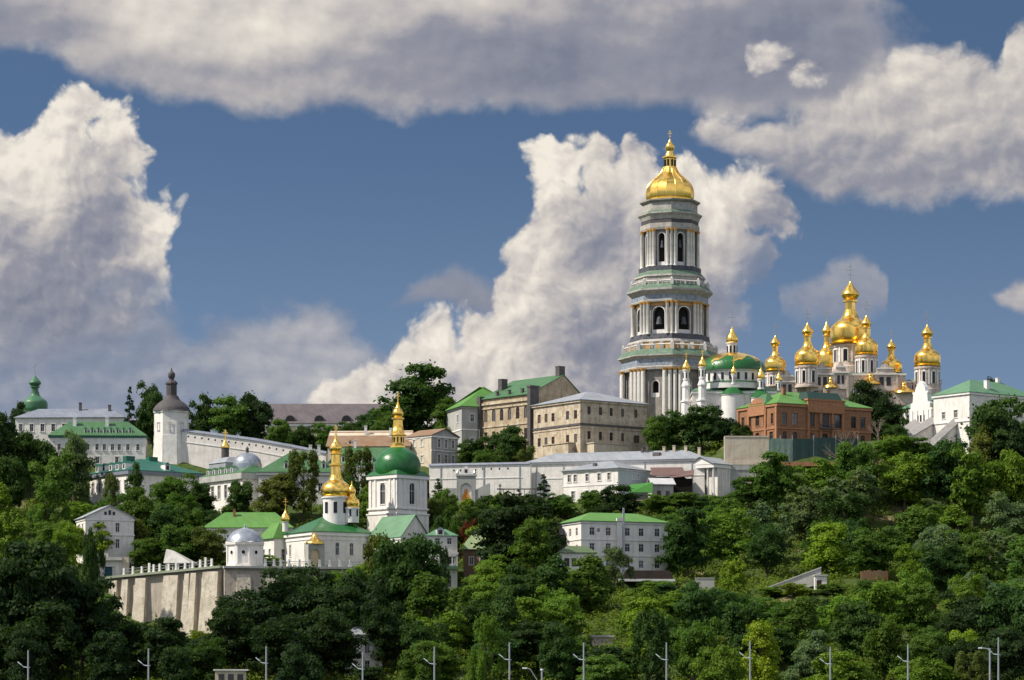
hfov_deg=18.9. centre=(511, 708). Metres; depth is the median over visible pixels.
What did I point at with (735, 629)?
broadleaf tree
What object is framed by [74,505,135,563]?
gabled house
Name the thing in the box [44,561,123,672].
broadleaf tree
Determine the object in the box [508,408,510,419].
window
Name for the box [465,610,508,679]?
broadleaf tree
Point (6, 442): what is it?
broadleaf tree
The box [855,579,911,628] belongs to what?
broadleaf tree
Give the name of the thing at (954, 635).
broadleaf tree
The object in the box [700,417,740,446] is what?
broadleaf tree
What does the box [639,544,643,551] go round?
window
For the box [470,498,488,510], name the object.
shrub
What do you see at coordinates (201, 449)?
fortress wall
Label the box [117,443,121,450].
window
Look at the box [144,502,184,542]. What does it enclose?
broadleaf tree
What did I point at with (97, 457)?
window
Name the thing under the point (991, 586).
broadleaf tree
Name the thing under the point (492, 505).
broadleaf tree
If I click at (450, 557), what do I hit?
window
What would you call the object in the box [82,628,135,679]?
broadleaf tree
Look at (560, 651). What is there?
broadleaf tree
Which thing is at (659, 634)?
broadleaf tree
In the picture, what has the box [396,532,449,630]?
broadleaf tree
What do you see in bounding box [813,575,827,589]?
hut
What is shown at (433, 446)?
cream house
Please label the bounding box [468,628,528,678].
broadleaf tree
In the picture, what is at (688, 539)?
broadleaf tree
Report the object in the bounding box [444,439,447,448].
window
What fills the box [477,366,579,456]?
gabled building
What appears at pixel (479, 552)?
broadleaf tree
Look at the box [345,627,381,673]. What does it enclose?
villa
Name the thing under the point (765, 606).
broadleaf tree
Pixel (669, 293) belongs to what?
bell tower
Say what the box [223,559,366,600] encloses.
terrace wall
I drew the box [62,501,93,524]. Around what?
broadleaf tree
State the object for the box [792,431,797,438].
window
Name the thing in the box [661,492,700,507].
broadleaf tree
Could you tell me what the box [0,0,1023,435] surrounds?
sky
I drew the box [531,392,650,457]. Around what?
corner building
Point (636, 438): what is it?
window
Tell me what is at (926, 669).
broadleaf tree
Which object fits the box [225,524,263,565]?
pavilion
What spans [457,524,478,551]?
broadleaf tree
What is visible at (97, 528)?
window
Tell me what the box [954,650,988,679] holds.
broadleaf tree
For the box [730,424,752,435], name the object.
broadleaf tree
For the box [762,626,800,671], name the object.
broadleaf tree
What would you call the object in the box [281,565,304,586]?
broadleaf tree
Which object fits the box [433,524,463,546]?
broadleaf tree
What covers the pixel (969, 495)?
broadleaf tree
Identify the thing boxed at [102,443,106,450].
window
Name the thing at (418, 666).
broadleaf tree
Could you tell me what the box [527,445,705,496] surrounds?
gallery building
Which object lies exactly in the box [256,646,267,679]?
street lamp
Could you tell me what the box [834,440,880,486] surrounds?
broadleaf tree
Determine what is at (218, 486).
window
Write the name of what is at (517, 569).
broadleaf tree
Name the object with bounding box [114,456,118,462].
window
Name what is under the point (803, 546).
broadleaf tree
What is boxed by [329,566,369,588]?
broadleaf tree
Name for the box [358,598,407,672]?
broadleaf tree
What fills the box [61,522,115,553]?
broadleaf tree
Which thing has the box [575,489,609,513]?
broadleaf tree
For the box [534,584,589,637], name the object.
broadleaf tree
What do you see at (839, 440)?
bare tree
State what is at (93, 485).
window
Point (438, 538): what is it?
window
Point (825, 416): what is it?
window
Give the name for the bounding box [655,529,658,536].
window
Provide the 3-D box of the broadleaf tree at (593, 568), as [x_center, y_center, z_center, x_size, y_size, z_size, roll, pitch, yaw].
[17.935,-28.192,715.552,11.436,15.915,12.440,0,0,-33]
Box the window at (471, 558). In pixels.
[469,556,473,564]
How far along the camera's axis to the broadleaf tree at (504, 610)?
652.29 m
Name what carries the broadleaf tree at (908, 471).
on the hillside
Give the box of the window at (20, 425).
[18,423,22,431]
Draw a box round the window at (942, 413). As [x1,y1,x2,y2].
[941,411,945,419]
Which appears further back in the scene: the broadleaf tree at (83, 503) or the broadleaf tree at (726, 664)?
the broadleaf tree at (83, 503)
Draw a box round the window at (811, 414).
[806,412,815,427]
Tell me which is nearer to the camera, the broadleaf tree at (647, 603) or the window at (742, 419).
the broadleaf tree at (647, 603)
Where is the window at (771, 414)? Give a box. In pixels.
[770,412,773,424]
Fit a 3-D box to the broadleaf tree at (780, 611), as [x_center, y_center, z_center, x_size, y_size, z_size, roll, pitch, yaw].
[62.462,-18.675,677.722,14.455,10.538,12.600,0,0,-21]
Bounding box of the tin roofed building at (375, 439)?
[326,426,413,461]
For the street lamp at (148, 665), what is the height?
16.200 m
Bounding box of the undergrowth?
[2,434,1023,679]
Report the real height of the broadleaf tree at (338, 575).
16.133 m
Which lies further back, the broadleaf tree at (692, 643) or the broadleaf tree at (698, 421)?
the broadleaf tree at (698, 421)
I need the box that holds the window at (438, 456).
[437,454,440,463]
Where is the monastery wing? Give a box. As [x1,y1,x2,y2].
[445,387,491,449]
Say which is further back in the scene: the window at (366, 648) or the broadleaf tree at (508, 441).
the broadleaf tree at (508, 441)
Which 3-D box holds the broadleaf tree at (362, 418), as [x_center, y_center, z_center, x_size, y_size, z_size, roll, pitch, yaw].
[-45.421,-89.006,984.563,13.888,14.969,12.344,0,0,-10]
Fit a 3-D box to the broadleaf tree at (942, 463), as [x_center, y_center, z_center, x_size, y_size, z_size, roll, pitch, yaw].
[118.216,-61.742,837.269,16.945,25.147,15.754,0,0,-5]
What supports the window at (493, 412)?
in the gabled building at (505, 404)
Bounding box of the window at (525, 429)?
[524,428,526,438]
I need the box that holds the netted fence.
[768,435,857,461]
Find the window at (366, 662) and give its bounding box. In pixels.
[364,660,369,667]
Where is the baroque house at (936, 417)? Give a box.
[900,378,1023,453]
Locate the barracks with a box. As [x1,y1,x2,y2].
[261,404,387,438]
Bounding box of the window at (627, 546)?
[625,544,629,551]
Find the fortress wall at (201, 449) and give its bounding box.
[182,429,327,468]
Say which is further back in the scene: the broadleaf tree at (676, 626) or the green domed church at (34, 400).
the green domed church at (34, 400)
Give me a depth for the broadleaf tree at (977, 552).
732.11 m
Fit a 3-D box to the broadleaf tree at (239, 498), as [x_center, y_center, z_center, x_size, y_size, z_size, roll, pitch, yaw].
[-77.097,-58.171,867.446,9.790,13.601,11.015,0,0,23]
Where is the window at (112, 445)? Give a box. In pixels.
[110,443,114,450]
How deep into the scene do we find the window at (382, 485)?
825.93 m
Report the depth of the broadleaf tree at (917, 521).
783.50 m
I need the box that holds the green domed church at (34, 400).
[23,365,47,412]
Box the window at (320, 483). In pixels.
[318,482,322,491]
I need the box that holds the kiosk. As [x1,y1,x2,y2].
[213,669,248,679]
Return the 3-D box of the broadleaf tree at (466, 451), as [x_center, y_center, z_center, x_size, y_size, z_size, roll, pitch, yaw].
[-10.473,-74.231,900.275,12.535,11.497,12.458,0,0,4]
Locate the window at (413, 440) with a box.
[412,439,415,447]
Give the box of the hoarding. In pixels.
[861,570,887,579]
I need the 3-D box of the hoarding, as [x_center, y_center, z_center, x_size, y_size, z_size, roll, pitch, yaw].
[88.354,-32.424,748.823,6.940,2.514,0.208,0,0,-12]
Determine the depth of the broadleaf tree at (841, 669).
601.56 m
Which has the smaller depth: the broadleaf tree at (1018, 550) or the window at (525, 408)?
the broadleaf tree at (1018, 550)
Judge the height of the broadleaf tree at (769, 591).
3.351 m
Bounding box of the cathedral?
[765,263,941,405]
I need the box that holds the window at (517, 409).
[516,407,518,418]
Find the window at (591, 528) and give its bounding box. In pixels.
[590,527,593,534]
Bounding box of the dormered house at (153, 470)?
[90,456,204,505]
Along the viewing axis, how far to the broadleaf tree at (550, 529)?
767.94 m
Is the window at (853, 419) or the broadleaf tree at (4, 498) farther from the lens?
the window at (853, 419)
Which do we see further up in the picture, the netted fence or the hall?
the netted fence
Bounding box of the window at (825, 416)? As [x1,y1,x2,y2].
[822,413,828,427]
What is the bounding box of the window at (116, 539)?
[115,538,120,548]
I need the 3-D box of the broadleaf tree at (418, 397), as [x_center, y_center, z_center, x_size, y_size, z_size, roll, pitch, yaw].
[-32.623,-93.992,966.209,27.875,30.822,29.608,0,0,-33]
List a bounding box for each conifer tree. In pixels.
[122,386,135,426]
[430,478,441,501]
[536,474,559,525]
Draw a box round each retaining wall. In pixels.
[730,465,755,491]
[754,567,820,594]
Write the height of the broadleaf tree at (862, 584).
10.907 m
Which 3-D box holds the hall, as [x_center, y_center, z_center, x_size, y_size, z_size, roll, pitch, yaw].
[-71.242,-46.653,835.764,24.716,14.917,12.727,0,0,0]
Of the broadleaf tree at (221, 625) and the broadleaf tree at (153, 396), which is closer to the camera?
the broadleaf tree at (221, 625)
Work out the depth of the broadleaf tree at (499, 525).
771.56 m
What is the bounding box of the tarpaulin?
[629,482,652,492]
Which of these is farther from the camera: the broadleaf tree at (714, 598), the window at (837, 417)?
the window at (837, 417)
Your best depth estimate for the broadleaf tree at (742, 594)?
719.50 m
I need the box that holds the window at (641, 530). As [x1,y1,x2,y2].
[639,528,643,535]
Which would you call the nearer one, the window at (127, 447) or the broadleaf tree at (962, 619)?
the broadleaf tree at (962, 619)
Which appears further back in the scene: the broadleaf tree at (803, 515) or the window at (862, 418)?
the window at (862, 418)
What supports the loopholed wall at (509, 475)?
on the hillside
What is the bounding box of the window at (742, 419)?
[741,417,744,426]
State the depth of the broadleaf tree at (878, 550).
751.62 m
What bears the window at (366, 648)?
in the villa
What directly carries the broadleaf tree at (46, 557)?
on the hillside
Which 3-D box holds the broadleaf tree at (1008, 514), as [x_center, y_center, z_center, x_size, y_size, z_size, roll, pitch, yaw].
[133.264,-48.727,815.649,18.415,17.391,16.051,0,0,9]
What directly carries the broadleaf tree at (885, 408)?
on the hillside
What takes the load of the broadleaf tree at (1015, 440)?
on the hillside
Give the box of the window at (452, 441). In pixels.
[451,439,454,449]
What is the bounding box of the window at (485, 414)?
[484,411,487,421]
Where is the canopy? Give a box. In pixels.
[163,549,196,570]
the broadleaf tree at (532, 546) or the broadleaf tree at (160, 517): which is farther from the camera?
the broadleaf tree at (160, 517)
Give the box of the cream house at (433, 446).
[404,428,459,466]
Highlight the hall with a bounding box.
[205,509,294,552]
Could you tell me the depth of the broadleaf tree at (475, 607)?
660.28 m
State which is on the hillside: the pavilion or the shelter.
the shelter
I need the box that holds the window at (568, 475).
[567,474,570,482]
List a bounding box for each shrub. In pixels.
[459,497,474,509]
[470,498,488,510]
[479,495,494,507]
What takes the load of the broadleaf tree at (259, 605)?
on the hillside
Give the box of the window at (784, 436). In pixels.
[782,430,786,438]
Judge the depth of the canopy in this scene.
794.10 m
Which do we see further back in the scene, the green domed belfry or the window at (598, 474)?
the window at (598, 474)
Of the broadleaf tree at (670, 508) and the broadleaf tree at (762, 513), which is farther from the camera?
the broadleaf tree at (670, 508)
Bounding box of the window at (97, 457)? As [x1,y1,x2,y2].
[95,456,99,463]
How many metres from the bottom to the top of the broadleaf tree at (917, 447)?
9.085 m
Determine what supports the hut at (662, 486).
on the hillside
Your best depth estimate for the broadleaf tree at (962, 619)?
646.40 m
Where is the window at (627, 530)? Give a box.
[625,528,629,535]
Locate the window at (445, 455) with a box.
[444,454,447,463]
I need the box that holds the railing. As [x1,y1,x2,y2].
[503,488,546,499]
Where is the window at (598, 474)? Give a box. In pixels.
[597,472,600,480]
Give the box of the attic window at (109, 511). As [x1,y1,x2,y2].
[104,510,114,514]
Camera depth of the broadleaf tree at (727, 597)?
688.96 m
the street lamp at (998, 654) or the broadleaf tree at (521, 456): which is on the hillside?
the broadleaf tree at (521, 456)
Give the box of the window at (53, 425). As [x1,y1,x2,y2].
[50,423,55,431]
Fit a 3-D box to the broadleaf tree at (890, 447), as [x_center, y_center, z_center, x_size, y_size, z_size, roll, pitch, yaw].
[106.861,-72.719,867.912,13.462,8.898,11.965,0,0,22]
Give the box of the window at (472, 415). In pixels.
[469,413,474,421]
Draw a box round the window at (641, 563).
[639,560,643,567]
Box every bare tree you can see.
[823,428,859,458]
[868,419,883,439]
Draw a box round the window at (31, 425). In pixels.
[29,423,33,431]
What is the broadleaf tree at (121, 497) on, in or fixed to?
on the hillside
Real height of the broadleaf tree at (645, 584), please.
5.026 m
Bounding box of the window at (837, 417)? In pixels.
[834,414,840,428]
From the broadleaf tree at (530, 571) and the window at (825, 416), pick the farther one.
the window at (825, 416)
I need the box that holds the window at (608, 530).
[606,528,610,535]
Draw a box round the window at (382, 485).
[381,482,385,504]
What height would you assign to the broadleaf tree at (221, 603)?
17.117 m
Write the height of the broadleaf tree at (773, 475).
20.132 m
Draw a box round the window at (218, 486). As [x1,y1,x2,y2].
[217,485,220,499]
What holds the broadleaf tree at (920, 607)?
on the hillside
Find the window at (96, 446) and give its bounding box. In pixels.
[94,443,99,450]
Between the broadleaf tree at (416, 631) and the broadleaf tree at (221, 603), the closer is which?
the broadleaf tree at (416, 631)
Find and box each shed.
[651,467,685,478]
[670,470,693,496]
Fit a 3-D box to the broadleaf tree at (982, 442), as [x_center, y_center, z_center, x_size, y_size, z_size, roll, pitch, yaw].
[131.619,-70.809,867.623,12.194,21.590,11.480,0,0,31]
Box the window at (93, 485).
[91,483,94,493]
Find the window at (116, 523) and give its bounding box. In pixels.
[115,522,120,532]
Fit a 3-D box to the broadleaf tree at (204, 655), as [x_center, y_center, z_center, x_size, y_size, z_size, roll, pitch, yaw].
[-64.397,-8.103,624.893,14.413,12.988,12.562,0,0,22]
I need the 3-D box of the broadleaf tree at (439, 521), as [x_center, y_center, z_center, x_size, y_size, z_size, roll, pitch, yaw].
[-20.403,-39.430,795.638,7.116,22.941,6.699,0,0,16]
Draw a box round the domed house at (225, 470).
[199,429,261,513]
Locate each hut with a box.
[647,478,675,497]
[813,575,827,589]
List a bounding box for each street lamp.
[18,650,29,679]
[138,648,149,679]
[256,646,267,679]
[352,652,364,679]
[424,647,434,679]
[499,642,510,679]
[573,642,585,679]
[656,642,667,679]
[739,641,751,679]
[820,647,830,679]
[897,644,909,679]
[988,637,999,679]
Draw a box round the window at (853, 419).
[850,416,856,428]
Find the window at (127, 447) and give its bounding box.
[125,443,129,450]
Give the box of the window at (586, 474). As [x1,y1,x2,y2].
[585,473,588,481]
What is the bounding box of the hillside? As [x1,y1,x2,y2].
[2,429,1023,679]
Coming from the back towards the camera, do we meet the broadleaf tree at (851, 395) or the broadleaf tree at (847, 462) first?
the broadleaf tree at (851, 395)
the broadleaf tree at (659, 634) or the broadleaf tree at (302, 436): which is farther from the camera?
the broadleaf tree at (302, 436)
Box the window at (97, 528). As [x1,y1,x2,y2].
[96,521,101,530]
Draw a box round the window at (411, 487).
[409,482,413,504]
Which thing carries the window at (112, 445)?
in the mansard house at (112, 442)
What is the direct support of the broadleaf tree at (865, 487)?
on the hillside
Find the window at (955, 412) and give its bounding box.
[953,409,957,418]
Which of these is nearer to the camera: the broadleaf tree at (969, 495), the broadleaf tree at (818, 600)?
the broadleaf tree at (818, 600)
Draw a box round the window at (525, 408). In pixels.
[524,406,526,417]
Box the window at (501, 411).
[500,409,502,420]
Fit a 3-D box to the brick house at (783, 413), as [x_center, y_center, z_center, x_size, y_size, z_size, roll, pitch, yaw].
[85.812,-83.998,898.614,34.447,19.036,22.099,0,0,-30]
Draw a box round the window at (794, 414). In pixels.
[792,412,798,425]
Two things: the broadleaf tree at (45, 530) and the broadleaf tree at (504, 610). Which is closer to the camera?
the broadleaf tree at (504, 610)
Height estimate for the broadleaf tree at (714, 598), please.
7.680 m
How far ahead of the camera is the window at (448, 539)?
788.69 m
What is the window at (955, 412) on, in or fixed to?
in the baroque house at (936, 417)
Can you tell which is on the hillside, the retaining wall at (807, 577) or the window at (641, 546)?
the retaining wall at (807, 577)
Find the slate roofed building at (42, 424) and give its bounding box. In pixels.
[13,402,149,443]
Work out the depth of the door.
803.26 m
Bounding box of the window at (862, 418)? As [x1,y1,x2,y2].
[860,416,865,429]
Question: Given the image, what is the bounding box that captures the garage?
[98,553,129,578]
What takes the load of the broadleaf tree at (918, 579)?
on the hillside
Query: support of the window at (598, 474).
in the white house at (597, 476)
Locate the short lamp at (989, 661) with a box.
[978,647,990,679]
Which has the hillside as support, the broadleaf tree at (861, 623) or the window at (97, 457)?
the broadleaf tree at (861, 623)
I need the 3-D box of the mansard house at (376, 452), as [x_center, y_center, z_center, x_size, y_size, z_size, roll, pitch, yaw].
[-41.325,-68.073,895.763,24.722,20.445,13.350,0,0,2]
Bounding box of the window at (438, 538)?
[435,537,440,544]
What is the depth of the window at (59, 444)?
942.32 m
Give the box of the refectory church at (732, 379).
[680,314,781,434]
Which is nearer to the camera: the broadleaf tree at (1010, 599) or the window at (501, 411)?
the broadleaf tree at (1010, 599)
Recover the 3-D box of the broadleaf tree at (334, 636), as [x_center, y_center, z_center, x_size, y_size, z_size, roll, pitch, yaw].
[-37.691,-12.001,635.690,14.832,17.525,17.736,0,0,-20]
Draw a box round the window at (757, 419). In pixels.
[755,416,759,426]
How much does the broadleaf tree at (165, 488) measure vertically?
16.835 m
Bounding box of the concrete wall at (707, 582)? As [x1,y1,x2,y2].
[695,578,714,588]
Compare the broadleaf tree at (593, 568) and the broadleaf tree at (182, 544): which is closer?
the broadleaf tree at (593, 568)
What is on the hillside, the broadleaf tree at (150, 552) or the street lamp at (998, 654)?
the broadleaf tree at (150, 552)
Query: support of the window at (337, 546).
in the gilded church at (333, 535)
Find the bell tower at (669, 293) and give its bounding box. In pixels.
[617,133,717,424]
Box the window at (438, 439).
[437,438,440,447]
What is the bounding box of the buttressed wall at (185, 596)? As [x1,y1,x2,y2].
[105,557,223,636]
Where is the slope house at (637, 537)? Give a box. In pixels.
[557,508,669,577]
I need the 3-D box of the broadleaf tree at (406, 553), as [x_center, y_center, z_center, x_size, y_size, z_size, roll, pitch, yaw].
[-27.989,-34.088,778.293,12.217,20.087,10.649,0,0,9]
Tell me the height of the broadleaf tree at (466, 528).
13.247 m
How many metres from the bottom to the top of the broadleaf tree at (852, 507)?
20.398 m
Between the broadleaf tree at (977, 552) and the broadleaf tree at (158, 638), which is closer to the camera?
the broadleaf tree at (158, 638)
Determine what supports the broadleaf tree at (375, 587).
on the hillside
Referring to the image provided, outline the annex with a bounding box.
[557,546,597,571]
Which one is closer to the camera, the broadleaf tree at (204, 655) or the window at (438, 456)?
the broadleaf tree at (204, 655)
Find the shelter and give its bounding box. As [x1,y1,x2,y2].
[619,570,674,582]
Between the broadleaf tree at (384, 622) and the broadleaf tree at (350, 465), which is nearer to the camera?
the broadleaf tree at (384, 622)
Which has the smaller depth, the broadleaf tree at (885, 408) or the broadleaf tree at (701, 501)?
the broadleaf tree at (701, 501)
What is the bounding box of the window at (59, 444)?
[56,443,61,450]
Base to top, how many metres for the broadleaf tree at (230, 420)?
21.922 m
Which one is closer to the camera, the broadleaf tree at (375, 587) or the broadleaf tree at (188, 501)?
the broadleaf tree at (375, 587)
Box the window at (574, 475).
[573,474,576,482]
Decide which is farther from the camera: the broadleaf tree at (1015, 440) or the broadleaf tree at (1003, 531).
the broadleaf tree at (1015, 440)
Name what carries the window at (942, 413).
in the baroque house at (936, 417)
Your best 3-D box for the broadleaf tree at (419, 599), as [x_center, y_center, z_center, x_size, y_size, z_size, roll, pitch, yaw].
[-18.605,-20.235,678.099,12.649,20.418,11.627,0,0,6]
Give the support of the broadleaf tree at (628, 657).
on the hillside
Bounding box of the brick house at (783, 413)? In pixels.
[736,387,873,441]
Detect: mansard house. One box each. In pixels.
[48,417,149,465]
[257,445,330,504]
[327,440,387,488]
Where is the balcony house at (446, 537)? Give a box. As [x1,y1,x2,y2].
[424,527,458,589]
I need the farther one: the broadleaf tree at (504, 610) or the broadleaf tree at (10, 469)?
the broadleaf tree at (10, 469)
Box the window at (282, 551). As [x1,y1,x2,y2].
[281,548,284,560]
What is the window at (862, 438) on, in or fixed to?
in the brick house at (783, 413)
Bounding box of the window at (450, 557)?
[448,556,455,564]
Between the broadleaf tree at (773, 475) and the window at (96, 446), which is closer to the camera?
the broadleaf tree at (773, 475)
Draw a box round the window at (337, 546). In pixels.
[335,542,339,555]
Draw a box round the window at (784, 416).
[781,412,787,424]
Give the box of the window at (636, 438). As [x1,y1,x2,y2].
[634,435,638,442]
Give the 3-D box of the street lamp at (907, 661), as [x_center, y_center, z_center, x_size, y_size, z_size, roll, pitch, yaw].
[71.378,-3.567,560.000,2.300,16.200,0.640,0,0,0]
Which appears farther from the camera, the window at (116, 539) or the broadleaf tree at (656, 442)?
the broadleaf tree at (656, 442)
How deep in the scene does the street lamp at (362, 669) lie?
559.87 m
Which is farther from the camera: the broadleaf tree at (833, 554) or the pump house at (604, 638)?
the broadleaf tree at (833, 554)
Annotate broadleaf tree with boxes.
[0,411,19,455]
[0,419,12,458]
[0,455,30,509]
[0,482,19,534]
[0,508,30,562]
[0,533,83,626]
[0,552,36,629]
[0,621,36,679]
[2,624,51,679]
[5,429,60,496]
[8,400,25,423]
[10,596,85,679]
[25,477,71,535]
[27,450,74,508]
[29,520,73,545]
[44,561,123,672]
[46,520,82,571]
[58,429,97,501]
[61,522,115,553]
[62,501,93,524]
[75,501,98,508]
[79,610,150,676]
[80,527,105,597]
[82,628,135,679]
[91,496,114,511]
[95,591,117,614]
[102,472,119,506]
[116,492,131,514]
[121,484,160,542]
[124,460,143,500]
[126,537,164,568]
[127,613,187,679]
[133,514,153,550]
[134,380,163,456]
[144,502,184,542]
[147,472,195,511]
[156,523,200,568]
[156,637,230,679]
[157,646,195,679]
[165,491,202,517]
[166,617,188,644]
[173,501,204,540]
[184,638,217,659]
[186,480,217,511]
[188,392,216,431]
[188,629,210,640]
[190,525,228,565]
[195,507,222,527]
[198,604,254,668]
[207,584,298,674]
[208,393,253,436]
[211,592,232,617]
[222,620,259,668]
[224,478,255,511]
[236,390,274,439]
[243,613,328,678]
[249,472,298,516]
[257,566,362,645]
[263,417,290,443]
[263,554,286,565]
[273,643,326,679]
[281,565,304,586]
[282,446,319,520]
[285,423,321,447]
[301,562,336,604]
[301,608,370,679]
[312,421,334,452]
[314,568,353,582]
[318,507,361,524]
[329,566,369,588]
[333,569,390,626]
[336,420,361,430]
[341,471,360,514]
[342,443,373,526]
[351,666,389,679]
[352,562,366,572]
[354,408,385,430]
[355,486,368,526]
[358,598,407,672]
[362,528,394,577]
[363,359,455,432]
[370,408,392,430]
[370,534,428,629]
[394,536,415,562]
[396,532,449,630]
[396,619,455,657]
[396,638,442,679]
[401,570,451,630]
[416,610,473,652]
[417,640,466,679]
[423,471,428,493]
[427,497,446,530]
[429,395,455,430]
[429,515,444,532]
[433,487,458,519]
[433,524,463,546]
[439,545,450,595]
[442,514,458,533]
[446,584,475,625]
[455,435,494,462]
[456,594,511,651]
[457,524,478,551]
[458,518,477,553]
[460,504,486,524]
[460,554,510,583]
[462,579,502,606]
[463,489,566,565]
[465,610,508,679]
[466,562,505,593]
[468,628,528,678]
[471,447,509,462]
[474,537,510,564]
[485,424,529,461]
[487,571,546,610]
[490,504,509,509]
[490,586,525,649]
[497,561,527,587]
[507,444,536,461]
[507,515,554,569]
[507,619,584,671]
[508,594,550,630]
[519,517,561,569]
[521,569,559,588]
[526,636,591,669]
[533,553,583,606]
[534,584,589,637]
[536,621,578,679]
[544,516,566,549]
[548,492,578,519]
[555,645,629,679]
[556,566,592,589]
[567,553,615,612]
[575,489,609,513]
[575,653,635,679]
[588,482,647,513]
[602,546,635,593]
[612,648,641,678]
[614,587,663,639]
[622,593,667,655]
[629,606,675,679]
[634,579,674,595]
[639,494,676,513]
[640,409,692,449]
[642,415,671,450]
[643,614,687,672]
[648,512,676,535]
[652,503,713,575]
[653,583,683,602]
[658,589,686,626]
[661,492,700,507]
[662,506,687,521]
[668,616,722,679]
[673,579,725,635]
[678,403,728,451]
[688,495,724,509]
[690,644,747,679]
[696,507,759,563]
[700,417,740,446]
[701,497,744,526]
[708,589,728,603]
[715,588,749,621]
[719,558,747,591]
[719,600,767,658]
[724,476,773,506]
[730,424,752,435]
[732,593,752,598]
[740,448,796,509]
[740,618,783,679]
[741,596,780,620]
[743,498,795,554]
[744,519,785,577]
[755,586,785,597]
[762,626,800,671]
[767,599,823,634]
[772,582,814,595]
[778,483,830,540]
[779,627,831,679]
[782,457,845,502]
[783,595,819,647]
[796,596,820,612]
[798,519,839,562]
[799,521,853,572]
[803,648,878,679]
[808,596,831,623]
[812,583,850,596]
[813,488,874,543]
[815,592,864,648]
[820,467,884,517]
[829,598,884,662]
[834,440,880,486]
[836,516,871,566]
[844,392,859,400]
[845,525,904,577]
[850,578,872,593]
[851,378,886,439]
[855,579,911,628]
[859,617,912,679]
[871,391,905,438]
[871,451,940,510]
[872,435,913,458]
[877,423,910,439]
[886,508,935,565]
[887,656,961,679]
[893,404,909,425]
[893,567,934,624]
[894,543,931,579]
[898,504,944,537]
[901,581,946,636]
[903,623,950,664]
[904,436,934,456]
[911,542,969,593]
[912,522,964,553]
[917,435,971,506]
[931,591,997,644]
[932,636,989,678]
[937,502,980,546]
[939,573,990,632]
[947,444,1004,527]
[947,572,993,596]
[947,629,987,667]
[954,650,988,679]
[959,529,1006,584]
[960,393,1023,460]
[962,530,1022,580]
[966,420,997,463]
[974,581,1023,667]
[980,491,1023,536]
[981,625,1023,679]
[986,376,1000,381]
[987,448,1023,504]
[987,576,1023,609]
[990,414,1023,464]
[993,526,1018,556]
[1003,534,1023,581]
[1004,577,1023,608]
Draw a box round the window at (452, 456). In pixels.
[451,455,454,462]
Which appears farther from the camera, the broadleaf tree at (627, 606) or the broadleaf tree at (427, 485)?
the broadleaf tree at (427, 485)
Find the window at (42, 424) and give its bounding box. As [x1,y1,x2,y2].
[40,423,44,431]
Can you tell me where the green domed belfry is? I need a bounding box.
[366,392,429,532]
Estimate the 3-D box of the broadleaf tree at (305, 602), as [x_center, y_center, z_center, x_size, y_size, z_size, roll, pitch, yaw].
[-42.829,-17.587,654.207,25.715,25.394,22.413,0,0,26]
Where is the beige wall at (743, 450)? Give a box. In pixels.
[724,436,768,464]
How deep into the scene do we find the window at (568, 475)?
866.63 m
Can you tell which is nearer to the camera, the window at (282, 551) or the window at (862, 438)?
the window at (282, 551)
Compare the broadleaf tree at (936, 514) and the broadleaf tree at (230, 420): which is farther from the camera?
the broadleaf tree at (230, 420)
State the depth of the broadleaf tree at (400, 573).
687.88 m
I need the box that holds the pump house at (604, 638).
[590,635,613,645]
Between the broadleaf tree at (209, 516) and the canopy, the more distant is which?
the broadleaf tree at (209, 516)
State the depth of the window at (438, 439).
904.23 m
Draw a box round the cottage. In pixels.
[461,534,485,578]
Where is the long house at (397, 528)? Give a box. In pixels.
[368,514,427,549]
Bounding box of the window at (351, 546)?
[349,542,353,555]
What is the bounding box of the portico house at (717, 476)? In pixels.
[690,456,731,497]
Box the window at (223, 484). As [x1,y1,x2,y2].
[223,484,227,498]
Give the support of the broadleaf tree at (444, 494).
on the hillside
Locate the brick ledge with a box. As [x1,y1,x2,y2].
[780,462,833,466]
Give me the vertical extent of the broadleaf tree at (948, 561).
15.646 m
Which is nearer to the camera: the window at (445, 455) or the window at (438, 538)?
the window at (438, 538)
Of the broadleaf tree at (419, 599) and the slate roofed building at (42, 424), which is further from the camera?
the slate roofed building at (42, 424)
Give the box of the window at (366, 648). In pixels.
[364,641,369,653]
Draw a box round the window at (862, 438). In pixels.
[860,435,865,441]
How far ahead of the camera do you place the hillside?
830.92 m
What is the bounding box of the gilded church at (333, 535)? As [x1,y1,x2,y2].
[261,425,371,566]
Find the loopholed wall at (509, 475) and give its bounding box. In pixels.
[428,462,531,499]
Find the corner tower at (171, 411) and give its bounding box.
[152,368,190,463]
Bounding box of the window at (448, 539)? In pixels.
[446,537,451,544]
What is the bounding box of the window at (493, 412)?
[492,410,494,421]
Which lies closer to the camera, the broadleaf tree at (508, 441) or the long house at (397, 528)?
the long house at (397, 528)
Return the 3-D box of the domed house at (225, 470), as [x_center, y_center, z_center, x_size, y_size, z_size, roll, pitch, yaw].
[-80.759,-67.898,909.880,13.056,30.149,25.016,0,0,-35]
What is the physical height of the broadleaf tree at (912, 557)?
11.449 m
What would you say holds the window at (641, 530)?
in the slope house at (637, 537)
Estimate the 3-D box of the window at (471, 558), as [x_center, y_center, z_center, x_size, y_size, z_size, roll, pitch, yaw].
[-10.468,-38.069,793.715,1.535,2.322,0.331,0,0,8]
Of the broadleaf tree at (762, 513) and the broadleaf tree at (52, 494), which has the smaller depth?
the broadleaf tree at (762, 513)
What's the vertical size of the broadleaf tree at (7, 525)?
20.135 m
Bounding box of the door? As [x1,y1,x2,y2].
[105,567,111,575]
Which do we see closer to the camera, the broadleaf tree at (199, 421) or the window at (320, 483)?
the window at (320, 483)
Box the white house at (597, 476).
[561,461,650,501]

